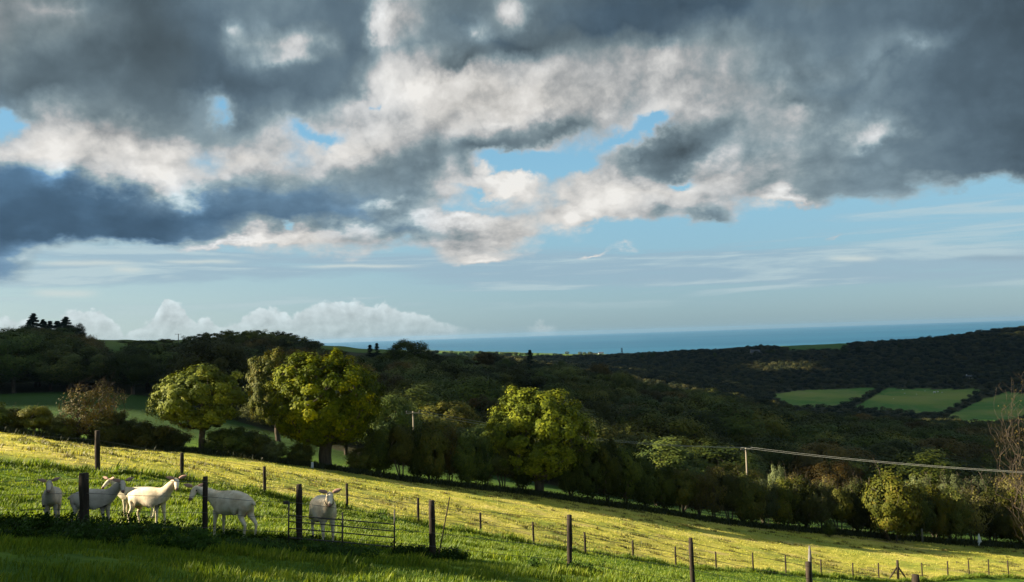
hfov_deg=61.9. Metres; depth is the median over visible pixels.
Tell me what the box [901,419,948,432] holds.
woodland tree
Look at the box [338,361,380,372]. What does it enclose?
woodland tree
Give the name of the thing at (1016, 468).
bare tree
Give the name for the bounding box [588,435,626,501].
hedge shrub
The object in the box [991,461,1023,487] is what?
woodland tree
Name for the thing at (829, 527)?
dark bush
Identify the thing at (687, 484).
hedge shrub
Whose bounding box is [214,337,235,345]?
woodland tree
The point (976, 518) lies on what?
hedge shrub
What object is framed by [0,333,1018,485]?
wood canopy
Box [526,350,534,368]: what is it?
conifer tree
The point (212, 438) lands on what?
hedge shrub
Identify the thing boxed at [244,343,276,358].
woodland tree
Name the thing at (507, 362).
woodland tree
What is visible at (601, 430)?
woodland tree
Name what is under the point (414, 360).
woodland tree
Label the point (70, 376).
woodland tree
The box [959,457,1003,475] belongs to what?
woodland tree
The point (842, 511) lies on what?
hedge shrub
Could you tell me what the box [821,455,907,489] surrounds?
woodland tree
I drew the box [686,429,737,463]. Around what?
woodland tree
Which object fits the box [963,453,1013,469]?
woodland tree
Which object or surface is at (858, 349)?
ridge tree
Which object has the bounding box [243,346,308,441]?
hedgerow tree
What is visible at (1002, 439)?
woodland tree
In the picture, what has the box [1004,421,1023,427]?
woodland tree
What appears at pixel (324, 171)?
sky
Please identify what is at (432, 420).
woodland tree
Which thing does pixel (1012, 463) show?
woodland tree
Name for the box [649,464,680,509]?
hedge shrub
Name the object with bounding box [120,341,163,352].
woodland tree
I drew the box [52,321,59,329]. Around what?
conifer tree
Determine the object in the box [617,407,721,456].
woodland tree
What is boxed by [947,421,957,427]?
woodland tree
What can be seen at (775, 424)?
woodland tree
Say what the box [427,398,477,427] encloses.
woodland tree
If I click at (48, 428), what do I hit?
hedge shrub
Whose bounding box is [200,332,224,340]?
pine tree
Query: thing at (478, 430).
woodland tree
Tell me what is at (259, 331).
pine tree
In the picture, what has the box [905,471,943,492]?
scrub bush
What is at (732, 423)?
woodland tree
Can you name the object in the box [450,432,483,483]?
hedge shrub
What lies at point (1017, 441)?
woodland tree
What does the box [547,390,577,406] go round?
woodland tree
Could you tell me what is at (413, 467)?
hedge shrub
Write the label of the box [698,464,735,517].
hedge shrub
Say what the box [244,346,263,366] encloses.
woodland tree
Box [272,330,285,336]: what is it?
pine tree
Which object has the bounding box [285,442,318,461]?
hedge shrub
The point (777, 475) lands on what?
young tree
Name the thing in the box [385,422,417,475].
hedge shrub
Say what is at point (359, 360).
woodland tree
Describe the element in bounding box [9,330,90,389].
woodland tree
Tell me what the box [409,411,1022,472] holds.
power cable
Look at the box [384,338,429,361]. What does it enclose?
broadleaf tree
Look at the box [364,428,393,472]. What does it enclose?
hedge shrub
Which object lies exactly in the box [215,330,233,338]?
pine tree
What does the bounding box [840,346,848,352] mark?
ridge tree
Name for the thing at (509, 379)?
woodland tree
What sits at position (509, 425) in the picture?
sycamore tree
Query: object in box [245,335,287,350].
woodland tree
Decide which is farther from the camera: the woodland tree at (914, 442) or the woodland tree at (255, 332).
the woodland tree at (255, 332)
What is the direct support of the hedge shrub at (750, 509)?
on the ground at (926, 398)
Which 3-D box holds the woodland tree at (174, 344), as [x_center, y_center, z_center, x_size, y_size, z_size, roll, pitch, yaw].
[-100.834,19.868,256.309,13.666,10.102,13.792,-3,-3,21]
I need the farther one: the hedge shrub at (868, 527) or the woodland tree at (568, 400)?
the woodland tree at (568, 400)
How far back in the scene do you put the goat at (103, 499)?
17.38 m
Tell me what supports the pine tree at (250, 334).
on the ground at (926, 398)
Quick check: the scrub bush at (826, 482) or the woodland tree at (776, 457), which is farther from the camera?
the woodland tree at (776, 457)
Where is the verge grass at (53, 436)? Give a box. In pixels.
[0,426,1023,549]
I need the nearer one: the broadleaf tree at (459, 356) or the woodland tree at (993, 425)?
the broadleaf tree at (459, 356)
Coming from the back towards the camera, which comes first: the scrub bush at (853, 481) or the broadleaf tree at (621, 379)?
the broadleaf tree at (621, 379)
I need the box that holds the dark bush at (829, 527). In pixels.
[822,519,835,536]
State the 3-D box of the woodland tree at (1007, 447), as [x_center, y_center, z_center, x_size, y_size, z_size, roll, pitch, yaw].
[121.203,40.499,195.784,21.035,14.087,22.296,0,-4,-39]
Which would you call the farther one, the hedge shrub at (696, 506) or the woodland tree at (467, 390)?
the woodland tree at (467, 390)
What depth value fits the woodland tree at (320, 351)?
261.96 m
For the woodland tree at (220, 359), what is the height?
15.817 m
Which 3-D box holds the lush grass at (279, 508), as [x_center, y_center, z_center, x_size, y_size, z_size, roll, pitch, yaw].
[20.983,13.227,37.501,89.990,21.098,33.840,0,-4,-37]
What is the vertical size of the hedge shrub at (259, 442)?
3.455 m
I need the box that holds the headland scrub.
[417,349,632,363]
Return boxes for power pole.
[406,410,419,428]
[740,448,751,487]
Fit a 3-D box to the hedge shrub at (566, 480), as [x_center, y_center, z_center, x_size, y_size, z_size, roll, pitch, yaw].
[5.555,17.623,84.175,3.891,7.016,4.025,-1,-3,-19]
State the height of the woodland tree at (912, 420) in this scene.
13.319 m
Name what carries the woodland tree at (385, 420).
on the ground at (926, 398)
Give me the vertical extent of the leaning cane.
1.283 m
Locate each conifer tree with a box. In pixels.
[24,313,40,327]
[38,319,49,329]
[47,321,52,329]
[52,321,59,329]
[56,316,73,329]
[364,345,375,357]
[373,343,381,355]
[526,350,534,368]
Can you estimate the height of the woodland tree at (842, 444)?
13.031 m
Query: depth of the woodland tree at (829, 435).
203.00 m
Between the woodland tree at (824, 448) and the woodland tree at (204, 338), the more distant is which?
the woodland tree at (204, 338)
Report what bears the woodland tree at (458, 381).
on the ground at (926, 398)
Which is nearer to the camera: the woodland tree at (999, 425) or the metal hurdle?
the metal hurdle
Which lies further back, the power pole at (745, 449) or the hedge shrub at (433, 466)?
the power pole at (745, 449)
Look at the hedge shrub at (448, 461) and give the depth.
81.19 m
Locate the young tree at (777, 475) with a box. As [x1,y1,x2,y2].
[768,461,786,484]
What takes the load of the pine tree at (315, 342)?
on the ground at (926, 398)
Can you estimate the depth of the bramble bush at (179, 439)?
76.13 m
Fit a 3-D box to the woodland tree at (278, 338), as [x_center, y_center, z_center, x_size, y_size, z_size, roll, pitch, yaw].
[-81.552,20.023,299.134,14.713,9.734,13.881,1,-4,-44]
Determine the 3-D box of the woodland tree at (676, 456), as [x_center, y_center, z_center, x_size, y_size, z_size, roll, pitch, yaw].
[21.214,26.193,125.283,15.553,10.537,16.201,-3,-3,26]
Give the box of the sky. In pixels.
[0,0,1023,342]
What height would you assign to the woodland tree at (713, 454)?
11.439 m
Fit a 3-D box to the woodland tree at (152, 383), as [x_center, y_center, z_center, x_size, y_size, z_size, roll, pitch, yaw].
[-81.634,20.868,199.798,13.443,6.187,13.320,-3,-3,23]
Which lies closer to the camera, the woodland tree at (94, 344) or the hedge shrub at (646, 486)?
the hedge shrub at (646, 486)
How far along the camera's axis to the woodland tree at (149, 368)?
176.93 m
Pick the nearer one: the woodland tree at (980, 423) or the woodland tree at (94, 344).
the woodland tree at (94, 344)
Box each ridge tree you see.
[764,348,775,352]
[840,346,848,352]
[855,346,861,353]
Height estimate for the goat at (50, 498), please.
1.129 m
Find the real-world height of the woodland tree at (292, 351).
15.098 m
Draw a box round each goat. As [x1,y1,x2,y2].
[38,477,61,522]
[67,477,133,523]
[101,476,154,518]
[126,475,186,524]
[183,483,257,535]
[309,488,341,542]
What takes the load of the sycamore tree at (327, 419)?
on the ground at (926, 398)
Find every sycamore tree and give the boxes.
[142,363,250,449]
[261,347,391,463]
[482,385,599,491]
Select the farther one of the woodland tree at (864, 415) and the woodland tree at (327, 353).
the woodland tree at (864, 415)
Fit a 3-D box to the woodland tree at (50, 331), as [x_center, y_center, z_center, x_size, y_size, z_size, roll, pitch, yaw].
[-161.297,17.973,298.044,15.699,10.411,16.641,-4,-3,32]
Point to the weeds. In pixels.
(79, 530)
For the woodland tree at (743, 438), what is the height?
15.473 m
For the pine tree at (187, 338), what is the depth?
310.06 m
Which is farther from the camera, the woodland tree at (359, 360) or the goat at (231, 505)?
the woodland tree at (359, 360)
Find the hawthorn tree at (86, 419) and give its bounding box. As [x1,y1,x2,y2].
[55,372,133,435]
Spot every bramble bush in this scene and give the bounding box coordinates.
[85,429,127,444]
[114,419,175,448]
[116,417,139,442]
[152,425,195,448]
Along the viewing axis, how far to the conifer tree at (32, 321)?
359.01 m
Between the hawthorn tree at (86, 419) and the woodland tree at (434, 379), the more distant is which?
the woodland tree at (434, 379)
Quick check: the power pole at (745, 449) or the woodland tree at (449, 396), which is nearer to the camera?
the power pole at (745, 449)
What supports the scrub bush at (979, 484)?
on the ground at (926, 398)
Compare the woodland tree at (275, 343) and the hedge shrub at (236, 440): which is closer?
the hedge shrub at (236, 440)
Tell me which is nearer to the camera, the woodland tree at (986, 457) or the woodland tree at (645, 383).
the woodland tree at (986, 457)
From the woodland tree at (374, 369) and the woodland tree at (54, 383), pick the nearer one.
the woodland tree at (54, 383)
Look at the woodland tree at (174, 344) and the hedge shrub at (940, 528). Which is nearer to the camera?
the hedge shrub at (940, 528)
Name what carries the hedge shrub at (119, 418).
on the ground at (926, 398)
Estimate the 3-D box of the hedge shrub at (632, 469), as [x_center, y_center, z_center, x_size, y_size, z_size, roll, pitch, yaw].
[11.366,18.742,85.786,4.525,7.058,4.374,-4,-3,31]
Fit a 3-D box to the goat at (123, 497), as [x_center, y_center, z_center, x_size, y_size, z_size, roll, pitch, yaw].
[-9.100,4.941,20.360,1.338,1.063,0.365,-2,-3,-4]
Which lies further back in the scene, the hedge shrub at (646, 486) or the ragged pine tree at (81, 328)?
the ragged pine tree at (81, 328)
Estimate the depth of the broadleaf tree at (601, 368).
415.75 m
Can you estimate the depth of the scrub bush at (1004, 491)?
109.09 m
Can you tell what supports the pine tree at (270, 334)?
on the ground at (926, 398)
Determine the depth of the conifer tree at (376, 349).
328.69 m
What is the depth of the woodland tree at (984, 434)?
271.24 m
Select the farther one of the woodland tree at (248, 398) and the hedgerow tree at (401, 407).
the woodland tree at (248, 398)
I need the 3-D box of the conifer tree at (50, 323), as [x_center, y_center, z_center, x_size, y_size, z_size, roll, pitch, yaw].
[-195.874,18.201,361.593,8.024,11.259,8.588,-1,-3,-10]
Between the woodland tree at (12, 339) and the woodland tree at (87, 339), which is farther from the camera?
the woodland tree at (87, 339)
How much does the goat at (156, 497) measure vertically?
1.201 m
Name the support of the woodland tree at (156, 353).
on the ground at (926, 398)
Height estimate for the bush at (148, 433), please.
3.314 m
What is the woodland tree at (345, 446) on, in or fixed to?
on the ground at (926, 398)
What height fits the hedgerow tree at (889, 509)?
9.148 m
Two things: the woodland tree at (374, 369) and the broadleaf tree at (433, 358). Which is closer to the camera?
the woodland tree at (374, 369)
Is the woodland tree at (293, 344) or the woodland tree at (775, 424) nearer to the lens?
the woodland tree at (775, 424)
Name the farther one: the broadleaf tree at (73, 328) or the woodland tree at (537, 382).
the broadleaf tree at (73, 328)
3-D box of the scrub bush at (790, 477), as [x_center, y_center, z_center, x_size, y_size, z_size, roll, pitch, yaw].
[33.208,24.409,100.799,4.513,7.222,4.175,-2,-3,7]
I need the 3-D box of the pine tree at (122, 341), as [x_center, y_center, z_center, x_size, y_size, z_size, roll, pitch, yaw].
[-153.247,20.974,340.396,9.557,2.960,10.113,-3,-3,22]
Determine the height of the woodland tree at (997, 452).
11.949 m
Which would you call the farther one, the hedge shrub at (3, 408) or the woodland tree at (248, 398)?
the woodland tree at (248, 398)
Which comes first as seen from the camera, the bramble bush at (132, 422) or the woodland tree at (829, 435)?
the bramble bush at (132, 422)
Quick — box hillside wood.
[474,325,1023,423]
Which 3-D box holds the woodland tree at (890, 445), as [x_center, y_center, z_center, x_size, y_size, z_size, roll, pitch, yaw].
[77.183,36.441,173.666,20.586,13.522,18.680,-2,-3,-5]
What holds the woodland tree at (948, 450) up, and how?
on the ground at (926, 398)
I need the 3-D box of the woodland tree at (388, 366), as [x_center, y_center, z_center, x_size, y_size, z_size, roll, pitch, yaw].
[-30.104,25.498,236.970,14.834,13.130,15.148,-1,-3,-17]
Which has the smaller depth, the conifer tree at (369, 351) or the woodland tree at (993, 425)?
the conifer tree at (369, 351)
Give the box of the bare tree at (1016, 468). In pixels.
[982,371,1023,538]
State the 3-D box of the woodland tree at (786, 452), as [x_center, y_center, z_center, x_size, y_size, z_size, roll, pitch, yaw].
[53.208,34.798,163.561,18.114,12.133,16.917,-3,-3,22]
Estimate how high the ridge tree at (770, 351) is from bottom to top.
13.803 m
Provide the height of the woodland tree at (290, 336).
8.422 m
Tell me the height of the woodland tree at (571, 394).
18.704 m
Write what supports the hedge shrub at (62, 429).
on the ground at (926, 398)
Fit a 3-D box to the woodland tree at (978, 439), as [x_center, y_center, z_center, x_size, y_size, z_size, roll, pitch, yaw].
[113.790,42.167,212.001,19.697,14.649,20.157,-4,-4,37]
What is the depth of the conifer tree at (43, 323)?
351.59 m
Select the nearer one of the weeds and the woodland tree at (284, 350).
the weeds
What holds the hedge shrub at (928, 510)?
on the ground at (926, 398)
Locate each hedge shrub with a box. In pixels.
[0,402,14,426]
[0,406,34,428]
[12,404,55,432]
[37,413,69,433]
[52,417,84,438]
[90,409,131,441]
[196,429,229,450]
[216,426,254,455]
[241,427,273,455]
[259,440,289,458]
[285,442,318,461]
[342,446,377,469]
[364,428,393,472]
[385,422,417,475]
[406,423,433,478]
[415,419,451,478]
[436,425,462,479]
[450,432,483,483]
[472,434,498,484]
[492,435,515,486]
[509,443,532,488]
[552,437,584,495]
[569,439,606,498]
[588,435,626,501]
[612,443,643,503]
[625,451,662,505]
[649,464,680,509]
[669,465,700,511]
[679,466,715,514]
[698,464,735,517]
[715,469,744,519]
[729,466,769,521]
[754,475,783,522]
[765,474,803,525]
[782,469,820,526]
[803,479,837,527]
[826,484,857,530]
[838,473,873,531]
[854,481,880,532]
[904,481,940,536]
[923,478,960,537]
[934,478,976,538]
[951,479,1001,540]
[972,478,1021,541]
[991,481,1023,544]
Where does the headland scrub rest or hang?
on the ground at (926, 398)
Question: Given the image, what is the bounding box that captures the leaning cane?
[438,497,449,555]
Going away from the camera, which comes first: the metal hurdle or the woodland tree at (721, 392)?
the metal hurdle
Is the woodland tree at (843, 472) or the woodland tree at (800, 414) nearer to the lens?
the woodland tree at (843, 472)
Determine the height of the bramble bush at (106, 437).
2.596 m
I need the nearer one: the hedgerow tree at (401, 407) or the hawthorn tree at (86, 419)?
the hawthorn tree at (86, 419)
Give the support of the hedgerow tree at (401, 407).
on the ground at (926, 398)
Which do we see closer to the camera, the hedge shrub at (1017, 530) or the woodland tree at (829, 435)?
the hedge shrub at (1017, 530)
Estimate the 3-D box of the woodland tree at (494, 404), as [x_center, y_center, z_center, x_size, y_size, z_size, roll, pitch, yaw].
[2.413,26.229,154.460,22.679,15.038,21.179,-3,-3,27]
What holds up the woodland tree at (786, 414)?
on the ground at (926, 398)
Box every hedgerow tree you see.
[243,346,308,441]
[356,392,423,462]
[860,461,928,540]
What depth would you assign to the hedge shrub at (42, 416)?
72.63 m
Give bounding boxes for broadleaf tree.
[19,324,40,329]
[52,328,75,332]
[61,326,83,337]
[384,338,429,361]
[425,350,440,363]
[448,354,470,360]
[473,351,495,365]
[589,362,612,379]
[604,370,639,390]
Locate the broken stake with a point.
(809, 555)
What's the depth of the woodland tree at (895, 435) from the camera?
200.90 m
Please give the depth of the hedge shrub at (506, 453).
80.99 m
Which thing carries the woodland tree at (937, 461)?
on the ground at (926, 398)
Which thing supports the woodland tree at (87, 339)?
on the ground at (926, 398)
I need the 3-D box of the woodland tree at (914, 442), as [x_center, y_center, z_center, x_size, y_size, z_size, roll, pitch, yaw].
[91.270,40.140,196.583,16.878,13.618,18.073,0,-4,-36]
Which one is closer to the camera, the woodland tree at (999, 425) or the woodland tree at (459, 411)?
the woodland tree at (459, 411)
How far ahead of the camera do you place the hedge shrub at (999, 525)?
91.95 m
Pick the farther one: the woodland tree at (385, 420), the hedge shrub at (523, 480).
the woodland tree at (385, 420)
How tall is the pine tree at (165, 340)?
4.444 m
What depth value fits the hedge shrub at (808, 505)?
87.79 m
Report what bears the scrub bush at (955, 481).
on the ground at (926, 398)
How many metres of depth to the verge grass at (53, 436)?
80.75 m
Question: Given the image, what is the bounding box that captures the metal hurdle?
[283,501,394,549]
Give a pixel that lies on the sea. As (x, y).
(639, 342)
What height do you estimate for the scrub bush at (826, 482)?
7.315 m
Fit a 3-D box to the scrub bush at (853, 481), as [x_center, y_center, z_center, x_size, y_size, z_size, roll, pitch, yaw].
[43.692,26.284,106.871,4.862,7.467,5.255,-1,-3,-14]
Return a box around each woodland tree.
[0,326,59,392]
[0,327,40,339]
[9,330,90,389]
[28,365,109,389]
[29,343,111,391]
[38,329,68,336]
[57,334,108,347]
[64,340,111,384]
[101,345,165,394]
[106,342,181,391]
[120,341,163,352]
[137,370,164,391]
[156,339,256,405]
[165,342,186,349]
[166,334,246,370]
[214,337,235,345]
[222,334,249,344]
[238,338,274,353]
[239,401,274,426]
[240,330,260,340]
[242,380,274,427]
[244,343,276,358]
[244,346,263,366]
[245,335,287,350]
[259,347,302,355]
[268,347,323,369]
[270,336,294,344]
[275,337,306,349]
[282,334,299,342]
[290,343,315,350]
[309,348,332,353]
[313,350,332,365]
[335,415,386,454]
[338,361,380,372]
[344,355,373,369]
[358,392,427,444]
[374,371,410,393]
[377,359,414,377]
[379,382,452,417]
[380,361,442,381]
[385,377,444,398]
[392,354,444,371]
[411,360,464,380]
[412,371,461,394]
[418,400,484,431]
[419,415,468,447]
[421,387,471,417]
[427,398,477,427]
[428,355,444,364]
[432,373,513,441]
[440,377,488,392]
[446,422,493,451]
[452,393,492,416]
[475,396,562,439]
[486,396,601,480]
[487,372,522,394]
[495,358,515,369]
[499,366,551,391]
[539,380,584,403]
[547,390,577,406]
[567,392,624,434]
[569,416,639,493]
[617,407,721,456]
[633,434,711,477]
[638,382,650,389]
[646,383,677,392]
[665,408,745,446]
[678,437,771,494]
[685,400,782,448]
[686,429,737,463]
[689,389,709,394]
[707,462,767,494]
[713,390,739,397]
[713,423,773,447]
[726,434,801,478]
[727,408,798,445]
[752,397,773,406]
[758,406,806,427]
[760,441,829,479]
[784,438,881,479]
[795,412,811,421]
[798,459,865,489]
[800,430,851,443]
[805,436,884,468]
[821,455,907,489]
[847,413,873,419]
[866,437,945,463]
[866,444,976,489]
[869,430,922,444]
[890,435,927,444]
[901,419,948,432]
[902,417,928,424]
[913,431,1000,463]
[939,446,966,460]
[941,432,1001,454]
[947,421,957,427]
[953,421,1003,431]
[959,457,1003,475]
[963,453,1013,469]
[970,466,1015,489]
[973,423,1000,428]
[973,430,1004,437]
[980,431,1023,457]
[988,437,1023,453]
[988,447,1023,463]
[991,426,1023,440]
[991,439,1023,465]
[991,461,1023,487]
[996,458,1023,478]
[998,422,1023,429]
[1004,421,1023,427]
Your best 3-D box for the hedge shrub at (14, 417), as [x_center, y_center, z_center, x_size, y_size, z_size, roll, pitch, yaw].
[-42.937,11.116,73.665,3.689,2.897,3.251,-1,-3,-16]
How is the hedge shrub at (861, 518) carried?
on the ground at (926, 398)
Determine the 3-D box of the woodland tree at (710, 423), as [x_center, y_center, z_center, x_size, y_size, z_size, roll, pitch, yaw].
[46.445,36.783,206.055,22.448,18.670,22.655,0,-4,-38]
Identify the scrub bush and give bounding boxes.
[785,470,799,486]
[813,472,837,504]
[842,475,860,490]
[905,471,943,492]
[937,471,971,497]
[962,471,1002,495]
[991,464,1023,506]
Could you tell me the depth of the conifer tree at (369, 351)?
318.88 m
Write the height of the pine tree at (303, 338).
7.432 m
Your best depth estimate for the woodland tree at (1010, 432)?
255.25 m
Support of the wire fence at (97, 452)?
on the ground at (926, 398)
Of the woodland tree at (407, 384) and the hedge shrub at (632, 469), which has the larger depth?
the woodland tree at (407, 384)
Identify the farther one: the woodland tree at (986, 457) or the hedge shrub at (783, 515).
the woodland tree at (986, 457)
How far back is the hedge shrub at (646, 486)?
84.78 m
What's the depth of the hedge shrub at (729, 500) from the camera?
85.34 m
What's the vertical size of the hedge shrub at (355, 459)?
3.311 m
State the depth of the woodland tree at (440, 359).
309.50 m
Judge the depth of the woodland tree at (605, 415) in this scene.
185.65 m
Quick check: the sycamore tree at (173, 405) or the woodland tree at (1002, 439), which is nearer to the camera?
the sycamore tree at (173, 405)
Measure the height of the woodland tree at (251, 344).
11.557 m
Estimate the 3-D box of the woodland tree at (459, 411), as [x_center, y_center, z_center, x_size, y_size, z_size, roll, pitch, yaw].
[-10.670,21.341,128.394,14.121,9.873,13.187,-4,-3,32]
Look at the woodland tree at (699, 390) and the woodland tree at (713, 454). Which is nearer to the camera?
the woodland tree at (713, 454)
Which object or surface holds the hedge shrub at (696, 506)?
on the ground at (926, 398)
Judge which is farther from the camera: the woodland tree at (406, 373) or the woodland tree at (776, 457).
the woodland tree at (406, 373)
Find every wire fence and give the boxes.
[0,430,1020,581]
[0,472,919,581]
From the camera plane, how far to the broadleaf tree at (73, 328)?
350.02 m
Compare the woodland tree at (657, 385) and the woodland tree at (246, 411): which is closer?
the woodland tree at (246, 411)
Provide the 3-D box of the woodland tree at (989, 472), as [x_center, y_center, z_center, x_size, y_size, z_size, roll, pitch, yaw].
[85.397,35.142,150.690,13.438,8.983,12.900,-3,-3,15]
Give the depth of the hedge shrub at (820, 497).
87.90 m
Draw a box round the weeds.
[0,510,618,575]
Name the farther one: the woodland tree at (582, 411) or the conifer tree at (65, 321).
the conifer tree at (65, 321)
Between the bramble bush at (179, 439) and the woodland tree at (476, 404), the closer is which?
the bramble bush at (179, 439)
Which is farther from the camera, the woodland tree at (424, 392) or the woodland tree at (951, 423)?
the woodland tree at (951, 423)
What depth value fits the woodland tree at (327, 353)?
222.28 m
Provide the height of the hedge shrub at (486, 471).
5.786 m
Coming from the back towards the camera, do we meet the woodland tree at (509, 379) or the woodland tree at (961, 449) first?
the woodland tree at (509, 379)
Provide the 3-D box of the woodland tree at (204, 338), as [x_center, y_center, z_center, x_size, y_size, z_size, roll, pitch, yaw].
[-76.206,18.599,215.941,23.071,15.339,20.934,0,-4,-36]
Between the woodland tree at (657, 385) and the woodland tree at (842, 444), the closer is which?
the woodland tree at (842, 444)
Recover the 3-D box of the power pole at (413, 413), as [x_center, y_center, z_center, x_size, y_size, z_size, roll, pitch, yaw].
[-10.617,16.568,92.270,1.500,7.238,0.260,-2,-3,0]
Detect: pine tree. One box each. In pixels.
[62,322,87,336]
[117,340,138,345]
[158,338,177,342]
[182,335,196,341]
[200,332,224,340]
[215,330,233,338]
[238,330,255,338]
[252,330,267,337]
[254,332,275,338]
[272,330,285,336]
[298,336,307,342]
[303,340,324,345]
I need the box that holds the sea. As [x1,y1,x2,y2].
[320,320,1023,353]
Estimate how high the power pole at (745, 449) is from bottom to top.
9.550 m
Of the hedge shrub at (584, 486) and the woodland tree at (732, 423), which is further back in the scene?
the woodland tree at (732, 423)
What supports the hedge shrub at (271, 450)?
on the ground at (926, 398)
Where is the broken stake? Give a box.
[808,546,812,581]
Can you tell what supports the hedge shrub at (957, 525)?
on the ground at (926, 398)
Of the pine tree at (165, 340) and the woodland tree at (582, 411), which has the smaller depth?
the woodland tree at (582, 411)
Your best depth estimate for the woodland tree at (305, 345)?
276.72 m
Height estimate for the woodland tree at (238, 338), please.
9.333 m
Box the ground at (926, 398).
[0,330,1023,581]
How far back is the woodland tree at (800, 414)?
362.23 m
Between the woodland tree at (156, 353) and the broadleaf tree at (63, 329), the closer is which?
the woodland tree at (156, 353)
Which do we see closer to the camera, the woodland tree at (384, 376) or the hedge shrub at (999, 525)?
the hedge shrub at (999, 525)
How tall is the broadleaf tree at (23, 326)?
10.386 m
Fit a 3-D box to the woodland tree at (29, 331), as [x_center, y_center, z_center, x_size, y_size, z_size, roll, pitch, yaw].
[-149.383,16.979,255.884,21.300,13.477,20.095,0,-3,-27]
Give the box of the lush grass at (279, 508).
[0,457,1023,581]
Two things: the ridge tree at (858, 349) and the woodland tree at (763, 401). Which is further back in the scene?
the ridge tree at (858, 349)
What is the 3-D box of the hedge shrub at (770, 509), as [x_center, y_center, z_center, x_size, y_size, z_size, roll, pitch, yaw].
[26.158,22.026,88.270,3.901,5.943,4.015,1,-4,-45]
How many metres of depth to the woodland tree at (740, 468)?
123.48 m
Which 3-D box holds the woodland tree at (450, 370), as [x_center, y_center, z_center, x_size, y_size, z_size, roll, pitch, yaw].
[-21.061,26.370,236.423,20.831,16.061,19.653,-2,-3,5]
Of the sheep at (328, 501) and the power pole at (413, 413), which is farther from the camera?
the power pole at (413, 413)
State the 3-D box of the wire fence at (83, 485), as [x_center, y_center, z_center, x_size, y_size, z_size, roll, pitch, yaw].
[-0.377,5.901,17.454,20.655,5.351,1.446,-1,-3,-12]
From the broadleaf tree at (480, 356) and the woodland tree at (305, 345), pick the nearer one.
the woodland tree at (305, 345)

